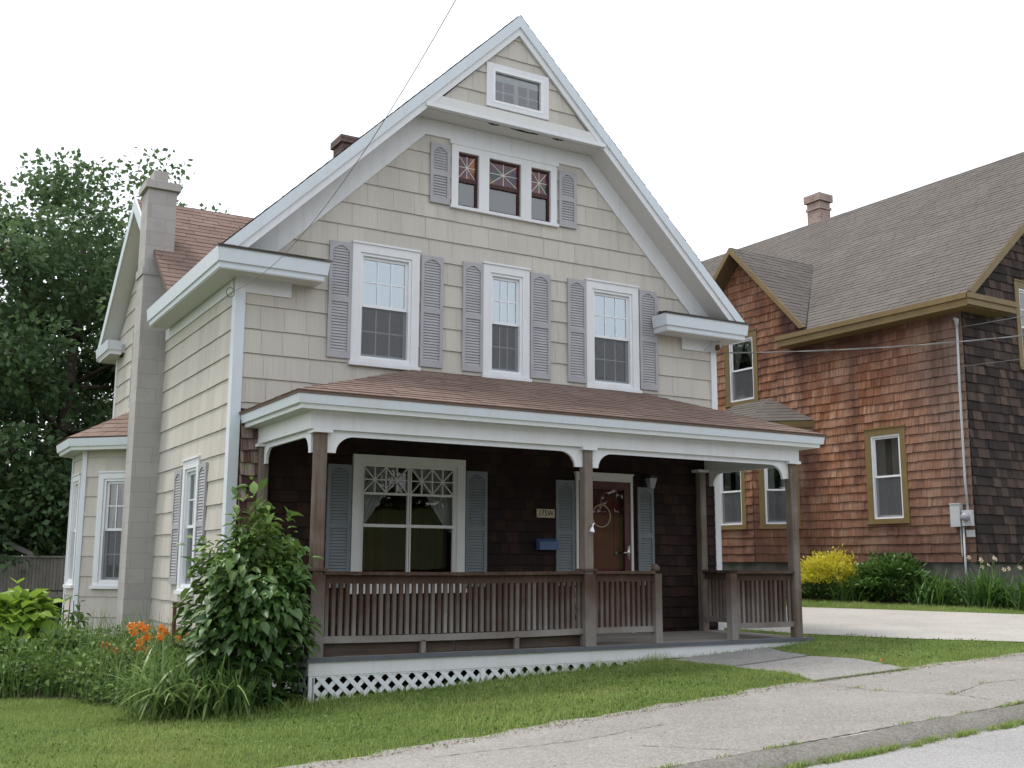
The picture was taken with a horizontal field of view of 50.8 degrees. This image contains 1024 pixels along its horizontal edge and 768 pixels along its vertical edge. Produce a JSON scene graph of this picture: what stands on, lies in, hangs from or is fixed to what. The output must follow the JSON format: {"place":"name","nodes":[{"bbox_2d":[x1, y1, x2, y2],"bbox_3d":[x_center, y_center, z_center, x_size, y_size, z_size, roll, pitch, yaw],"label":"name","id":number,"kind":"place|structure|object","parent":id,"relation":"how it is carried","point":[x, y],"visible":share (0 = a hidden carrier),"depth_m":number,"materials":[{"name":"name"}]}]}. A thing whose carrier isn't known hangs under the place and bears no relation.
{"place":"outdoors","nodes":[
{"label":"outdoors","id":0,"kind":"place"},
{"bbox_2d":[0,600,1023,767],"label":"lawn","id":1,"kind":"structure","parent":0,"point":[410,733],"depth_m":9.24,"materials":[{"name":"plant"}]},
{"bbox_2d":[0,539,65,610],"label":"wooden fence","id":2,"kind":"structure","parent":1,"relation":"on","point":[39,576],"depth_m":20.82,"materials":[{"name":"grey wood"}]},
{"bbox_2d":[0,408,97,624],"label":"understory tree","id":3,"kind":"object","parent":1,"relation":"on","point":[11,452],"visible":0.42,"depth_m":21.23,"materials":[{"name":"green plant"}]},
{"bbox_2d":[0,172,114,608],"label":"maple tree","id":4,"kind":"object","parent":1,"relation":"on","point":[13,410],"visible":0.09,"depth_m":24.41,"materials":[{"name":"green plant"}]},
{"bbox_2d":[0,146,194,619],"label":"maple tree","id":5,"kind":"object","parent":1,"relation":"on","point":[26,253],"visible":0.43,"depth_m":23.14,"materials":[{"name":"green plant"}]},
{"bbox_2d":[0,171,230,473],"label":"maple tree","id":6,"kind":"object","parent":1,"relation":"on","point":[99,393],"visible":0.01,"depth_m":28.29,"materials":[{"name":"green plant"}]},
{"bbox_2d":[0,681,304,713],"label":"flower bed","id":7,"kind":"object","parent":1,"relation":"on","point":[61,696],"visible":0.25,"depth_m":11.26,"materials":[{"name":"soil"}]},
{"bbox_2d":[0,577,65,652],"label":"broad leaf plant","id":8,"kind":"object","parent":7,"relation":"on","point":[25,610],"visible":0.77,"depth_m":12.57,"materials":[{"name":"green plant"}]},
{"bbox_2d":[0,629,71,679],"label":"shrub","id":9,"kind":"object","parent":7,"relation":"on","point":[35,641],"visible":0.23,"depth_m":11.99,"materials":[{"name":"green plant"}]},
{"bbox_2d":[6,622,114,683],"bbox_3d":[-5.216,3.110,12.385,1.438,0.756,1.454,6,-11,-30],"label":"shrub","id":10,"kind":"object","parent":7,"relation":"on","point":[61,641],"visible":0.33,"depth_m":12.27,"materials":[{"name":"green plant"}]},
{"bbox_2d":[54,595,90,632],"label":"climbing weed","id":11,"kind":"object","parent":7,"relation":"on","point":[73,614],"visible":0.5,"depth_m":13.35,"materials":[{"name":"green plant"}]},
{"bbox_2d":[66,633,155,667],"bbox_3d":[-4.508,3.140,12.279,1.271,0.616,1.326,6,-11,-30],"label":"shrub","id":12,"kind":"object","parent":7,"relation":"on","point":[104,639],"visible":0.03,"depth_m":12.22,"materials":[{"name":"green plant"}]},
{"bbox_2d":[0,602,231,709],"bbox_3d":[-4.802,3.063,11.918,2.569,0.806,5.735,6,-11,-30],"label":"weeds","id":13,"kind":"object","parent":7,"relation":"on","point":[64,676],"visible":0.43,"depth_m":11.14,"materials":[{"name":"green plant"}]},
{"bbox_2d":[100,642,133,685],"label":"daylily","id":14,"kind":"object","parent":7,"relation":"on","point":[106,643],"visible":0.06,"depth_m":11.69,"materials":[{"name":"green plant"}]},
{"bbox_2d":[102,621,160,689],"bbox_3d":[-3.962,2.909,11.491,1.004,0.748,0.949,0,-9,1],"label":"daylily","id":15,"kind":"object","parent":7,"relation":"on","point":[141,626],"visible":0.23,"depth_m":11.56,"materials":[{"name":"orange plant"}]},
{"bbox_2d":[143,623,171,657],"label":"daylily","id":16,"kind":"object","parent":7,"relation":"on","point":[161,630],"visible":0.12,"depth_m":11.67,"materials":[{"name":"orange plant"}]},
{"bbox_2d":[151,630,188,657],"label":"daylily","id":17,"kind":"object","parent":7,"relation":"on","point":[179,636],"visible":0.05,"depth_m":11.71,"materials":[{"name":"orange plant"}]},
{"bbox_2d":[30,628,318,719],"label":"ornamental grass","id":18,"kind":"object","parent":7,"relation":"on","point":[169,693],"depth_m":9.62,"materials":[{"name":"green plant"}]},
{"bbox_2d":[172,602,177,643],"bbox_3d":[-3.745,2.901,11.916,0.052,0.962,0.050,6,-11,-30],"label":"iron stake","id":19,"kind":"object","parent":7,"relation":"on","point":[174,622],"visible":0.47,"depth_m":11.95,"materials":[{"name":"metal"}]},
{"bbox_2d":[161,466,323,712],"bbox_3d":[-2.487,1.964,10.340,1.487,2.337,1.631,6,-11,-30],"label":"shrub","id":20,"kind":"object","parent":7,"relation":"on","point":[262,604],"visible":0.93,"depth_m":9.98,"materials":[{"name":"green plant"}]},
{"bbox_2d":[202,646,282,717],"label":"ornamental grass","id":21,"kind":"object","parent":1,"relation":"on","point":[235,701],"depth_m":9.53,"materials":[{"name":"green plant"}]},
{"bbox_2d":[0,661,797,767],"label":"clover","id":22,"kind":"object","parent":1,"relation":"on","point":[355,727],"visible":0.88,"depth_m":8.97,"materials":[{"name":"green plant"}]},
{"bbox_2d":[56,15,826,704],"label":"house","id":23,"kind":"structure","parent":1,"relation":"on","point":[450,341],"depth_m":13.58,"materials":[{"name":"paint"}]},
{"bbox_2d":[63,472,81,587],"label":"window","id":24,"kind":"structure","parent":23,"relation":"in","point":[76,482],"depth_m":16.02,"materials":[{"name":"white paint"}]},
{"bbox_2d":[89,471,124,588],"bbox_3d":[-5.624,2.087,15.459,0.507,1.660,0.600,32,-33,-73],"label":"window","id":25,"kind":"structure","parent":23,"relation":"in","point":[107,544],"depth_m":15.37,"materials":[{"name":"white paint"}]},
{"bbox_2d":[173,455,200,595],"bbox_3d":[-3.708,1.752,13.319,0.645,1.660,0.810,6,-11,-30],"label":"window","id":26,"kind":"structure","parent":23,"relation":"in","point":[190,465],"depth_m":13.36,"materials":[{"name":"white paint"}]},
{"bbox_2d":[234,0,455,290],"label":"utility cable","id":27,"kind":"object","parent":23,"relation":"attached to","point":[372,138],"visible":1,"depth_m":7.53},
{"bbox_2d":[347,240,420,370],"bbox_3d":[-1.561,-0.938,13.170,0.930,1.528,0.174,6,-11,-30],"label":"window","id":28,"kind":"structure","parent":23,"relation":"in","point":[385,278],"depth_m":13.19,"materials":[{"name":"white paint"}]},
{"bbox_2d":[350,454,466,593],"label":"window","id":29,"kind":"structure","parent":23,"relation":"in","point":[408,515],"depth_m":13.27,"materials":[{"name":"white paint"}]},
{"bbox_2d":[449,138,558,227],"bbox_3d":[-0.234,-2.601,14.519,1.661,0.925,0.655,6,-11,-30],"label":"window","id":30,"kind":"structure","parent":23,"relation":"in","point":[487,180],"depth_m":14.32,"materials":[{"name":"white paint"}]},
{"bbox_2d":[481,261,531,381],"bbox_3d":[-0.091,-0.793,14.006,0.735,1.528,0.153,6,-11,-30],"label":"window","id":31,"kind":"structure","parent":23,"relation":"in","point":[506,298],"depth_m":14.03,"materials":[{"name":"white paint"}]},
{"bbox_2d":[486,61,548,119],"bbox_3d":[-0.074,-3.812,14.473,0.950,0.600,0.635,6,-11,-30],"label":"window","id":32,"kind":"structure","parent":23,"relation":"in","point":[507,88],"depth_m":14.30,"materials":[{"name":"white paint"}]},
{"bbox_2d":[536,509,554,517],"bbox_3d":[0.431,1.659,13.840,0.262,0.108,0.030,6,-11,-30],"label":"house number sign","id":33,"kind":"object","parent":23,"relation":"attached to","point":[545,513],"visible":1,"depth_m":13.83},
{"bbox_2d":[536,539,558,549],"bbox_3d":[0.456,2.041,13.750,0.290,0.140,0.101,6,-11,-30],"label":"mailbox","id":34,"kind":"object","parent":23,"relation":"attached to","point":[547,544],"visible":1,"depth_m":13.71,"materials":[{"name":"blue metal"}]},
{"bbox_2d":[579,481,630,626],"bbox_3d":[1.233,2.261,14.211,0.844,1.953,0.099,6,-11,-30],"label":"door frame","id":35,"kind":"structure","parent":23,"relation":"in","point":[623,486],"depth_m":14.42,"materials":[{"name":"white paint"}]},
{"bbox_2d":[593,489,623,609],"bbox_3d":[1.162,2.281,14.331,0.844,1.953,0.058,6,-11,-30],"label":"inner door","id":36,"kind":"structure","parent":23,"relation":"in","point":[607,540],"depth_m":14.43,"materials":[{"name":"red paint"}]},
{"bbox_2d":[593,504,610,527],"bbox_3d":[1.181,1.693,14.271,0.304,0.407,0.014,6,-11,-30],"label":"door hoop","id":37,"kind":"object","parent":36,"relation":"attached to","point":[609,519],"depth_m":14.28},
{"bbox_2d":[585,278,641,392],"bbox_3d":[1.241,-0.614,15.056,0.920,1.528,0.645,6,-11,-30],"label":"window","id":38,"kind":"structure","parent":23,"relation":"in","point":[612,350],"depth_m":14.89,"materials":[{"name":"white paint"}]},
{"bbox_2d":[643,475,656,488],"bbox_3d":[1.883,1.333,14.687,0.155,0.175,0.145,6,-11,-30],"label":"wall lantern","id":39,"kind":"object","parent":23,"relation":"attached to","point":[649,481],"depth_m":14.65,"materials":[{"name":"white glass"}]},
{"bbox_2d":[704,341,723,353],"bbox_3d":[2.949,-0.544,15.626,0.333,0.180,0.143,6,-11,-30],"label":"cable bracket","id":40,"kind":"object","parent":23,"relation":"attached to","point":[718,347],"visible":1,"depth_m":15.58,"materials":[{"name":"grey metal"}]},
{"bbox_2d":[722,335,1023,353],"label":"utility cable","id":41,"kind":"object","parent":23,"relation":"attached to","point":[869,348],"visible":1,"depth_m":15.37,"materials":[{"name":"grey rubber"}]},
{"bbox_2d":[210,651,672,721],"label":"grass","id":42,"kind":"structure","parent":1,"relation":"on","point":[299,703],"depth_m":10.52,"materials":[{"name":"green plant"}]},
{"bbox_2d":[674,641,809,658],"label":"grass","id":43,"kind":"structure","parent":1,"relation":"on","point":[745,649],"depth_m":12.93,"materials":[{"name":"green plant"}]},
{"bbox_2d":[701,152,1023,601],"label":"shingled house","id":44,"kind":"structure","parent":1,"relation":"on","point":[879,470],"depth_m":20.91,"materials":[{"name":"brown wood"}]},
{"bbox_2d":[720,471,746,529],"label":"window","id":45,"kind":"structure","parent":44,"relation":"in","point":[733,505],"depth_m":22.57,"materials":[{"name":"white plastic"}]},
{"bbox_2d":[724,328,759,407],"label":"window","id":46,"kind":"structure","parent":44,"relation":"in","point":[741,370],"depth_m":23.79,"materials":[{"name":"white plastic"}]},
{"bbox_2d":[758,465,801,528],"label":"window","id":47,"kind":"structure","parent":44,"relation":"in","point":[772,501],"depth_m":21.95,"materials":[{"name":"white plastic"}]},
{"bbox_2d":[863,424,910,523],"bbox_3d":[7.244,1.727,20.328,0.645,1.810,0.960,6,-11,-32],"label":"window","id":48,"kind":"structure","parent":44,"relation":"in","point":[885,447],"depth_m":20.26,"materials":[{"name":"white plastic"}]},
{"bbox_2d":[949,317,974,578],"bbox_3d":[7.771,1.320,18.847,0.181,5.039,0.395,6,-11,-32],"label":"electric meter","id":49,"kind":"object","parent":44,"relation":"attached to","point":[960,517],"visible":0.95,"depth_m":18.73,"materials":[{"name":"grey metal"}]},
{"bbox_2d":[962,316,1022,326],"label":"utility cable","id":50,"kind":"object","parent":44,"relation":"attached to","point":[992,321],"visible":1,"depth_m":18.88,"materials":[{"name":"black rubber"}]},
{"bbox_2d":[962,358,1023,366],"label":"utility cable","id":51,"kind":"object","parent":44,"relation":"attached to","point":[994,362],"visible":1,"depth_m":18.79,"materials":[{"name":"black rubber"}]},
{"bbox_2d":[1013,279,1023,369],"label":"window","id":52,"kind":"structure","parent":44,"relation":"in","point":[1018,286],"depth_m":20.11,"materials":[{"name":"white plastic"}]},
{"bbox_2d":[848,550,940,601],"bbox_3d":[6.834,3.481,19.497,1.535,1.018,1.743,6,-11,-30],"label":"green shrub","id":53,"kind":"object","parent":1,"relation":"on","point":[885,568],"visible":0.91,"depth_m":19.19,"materials":[{"name":"green plant"}]},
{"bbox_2d":[781,633,1007,660],"bbox_3d":[4.444,3.112,12.842,1.921,0.181,2.164,8,-12,-40],"label":"clover","id":54,"kind":"object","parent":1,"relation":"on","point":[883,650],"visible":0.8,"depth_m":12.71,"materials":[{"name":"green plant"}]},
{"bbox_2d":[786,598,1023,613],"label":"grass","id":55,"kind":"structure","parent":1,"relation":"on","point":[805,602],"depth_m":18.31,"materials":[{"name":"green plant"}]},
{"bbox_2d":[802,596,1021,609],"bbox_3d":[6.099,4.135,20.840,1.050,0.104,11.200,6,-11,-30],"label":"flower bed","id":56,"kind":"object","parent":1,"relation":"on","point":[881,601],"visible":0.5,"depth_m":19.32,"materials":[{"name":"soil"}]},
{"bbox_2d":[785,580,823,596],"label":"ground shrub","id":57,"kind":"object","parent":56,"relation":"on","point":[803,589],"visible":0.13,"depth_m":20.84,"materials":[{"name":"green plant"}]},
{"bbox_2d":[800,543,858,598],"bbox_3d":[6.136,3.625,20.730,1.480,1.124,1.600,6,-11,-30],"label":"yellow shrub","id":58,"kind":"object","parent":56,"relation":"on","point":[815,567],"visible":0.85,"depth_m":20.49,"materials":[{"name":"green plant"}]},
{"bbox_2d":[820,560,891,601],"bbox_3d":[6.350,3.626,20.012,1.564,0.787,1.455,2,-10,-12],"label":"lily clump","id":59,"kind":"object","parent":56,"relation":"on","point":[852,593],"visible":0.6,"depth_m":19.83,"materials":[{"name":"green plant"}]},
{"bbox_2d":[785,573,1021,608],"bbox_3d":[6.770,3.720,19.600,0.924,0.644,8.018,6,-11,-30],"label":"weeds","id":60,"kind":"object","parent":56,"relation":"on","point":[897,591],"visible":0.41,"depth_m":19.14,"materials":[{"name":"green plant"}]},
{"bbox_2d":[892,566,968,605],"bbox_3d":[7.366,3.442,18.598,1.583,0.702,1.941,2,-10,-9],"label":"lily clump","id":61,"kind":"object","parent":56,"relation":"on","point":[939,596],"visible":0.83,"depth_m":18.40,"materials":[{"name":"green plant"}]},
{"bbox_2d":[940,555,1023,607],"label":"lily clump","id":62,"kind":"object","parent":56,"relation":"on","point":[985,580],"visible":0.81,"depth_m":17.54,"materials":[{"name":"green plant"}]},
{"bbox_2d":[999,568,1023,609],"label":"lily clump","id":63,"kind":"object","parent":56,"relation":"on","point":[1021,590],"visible":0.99,"depth_m":16.89,"materials":[{"name":"green plant"}]},
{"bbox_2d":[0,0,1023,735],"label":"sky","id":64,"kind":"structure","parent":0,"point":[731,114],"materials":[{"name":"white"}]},
{"bbox_2d":[279,653,1023,767],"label":"sidewalk","id":65,"kind":"structure","parent":0,"point":[812,711],"depth_m":8.42,"materials":[{"name":"grey concrete"}]},
{"bbox_2d":[434,723,666,756],"bbox_3d":[0.367,2.634,7.976,2.004,0.102,0.148,5,-11,-27],"label":"pavement crack","id":66,"kind":"object","parent":65,"relation":"on","point":[549,743],"visible":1,"depth_m":7.86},
{"bbox_2d":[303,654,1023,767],"bbox_3d":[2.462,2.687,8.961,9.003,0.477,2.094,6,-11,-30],"label":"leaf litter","id":67,"kind":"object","parent":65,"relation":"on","point":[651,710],"visible":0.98,"depth_m":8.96,"materials":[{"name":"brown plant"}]},
{"bbox_2d":[639,699,1023,767],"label":"curb weeds","id":68,"kind":"object","parent":65,"relation":"on","point":[902,723],"visible":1,"depth_m":7.54,"materials":[{"name":"green plant"}]},
{"bbox_2d":[665,704,1012,767],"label":"pavement crack","id":69,"kind":"object","parent":65,"relation":"on","point":[834,736],"visible":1,"depth_m":7.74,"materials":[{"name":"grey concrete"}]},
{"bbox_2d":[809,667,991,693],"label":"crack weeds","id":70,"kind":"object","parent":65,"relation":"on","point":[879,672],"visible":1,"depth_m":10.60,"materials":[{"name":"green plant"}]},
{"bbox_2d":[669,648,807,666],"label":"garden path","id":71,"kind":"structure","parent":0,"point":[749,657],"depth_m":12.28,"materials":[{"name":"grey concrete"}]},
{"bbox_2d":[736,656,905,681],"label":"garden path","id":72,"kind":"structure","parent":0,"point":[811,668],"depth_m":11.30,"materials":[{"name":"grey concrete"}]},
{"bbox_2d":[724,606,1023,641],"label":"driveway","id":73,"kind":"structure","parent":0,"point":[921,624],"depth_m":15.31,"materials":[{"name":"grey concrete"}]},
{"bbox_2d":[807,725,1023,767],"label":"road","id":74,"kind":"structure","parent":0,"point":[1000,748],"depth_m":7.38,"materials":[{"name":"grey asphalt"}]},
{"bbox_2d":[670,703,1023,767],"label":"curb","id":75,"kind":"structure","parent":74,"relation":"on","point":[781,757],"depth_m":7.67,"materials":[{"name":"grey concrete"}]},
{"bbox_2d":[732,718,1023,767],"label":"curb weeds","id":76,"kind":"object","parent":74,"relation":"on","point":[920,742],"visible":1,"depth_m":7.59,"materials":[{"name":"green plant"}]}
]}

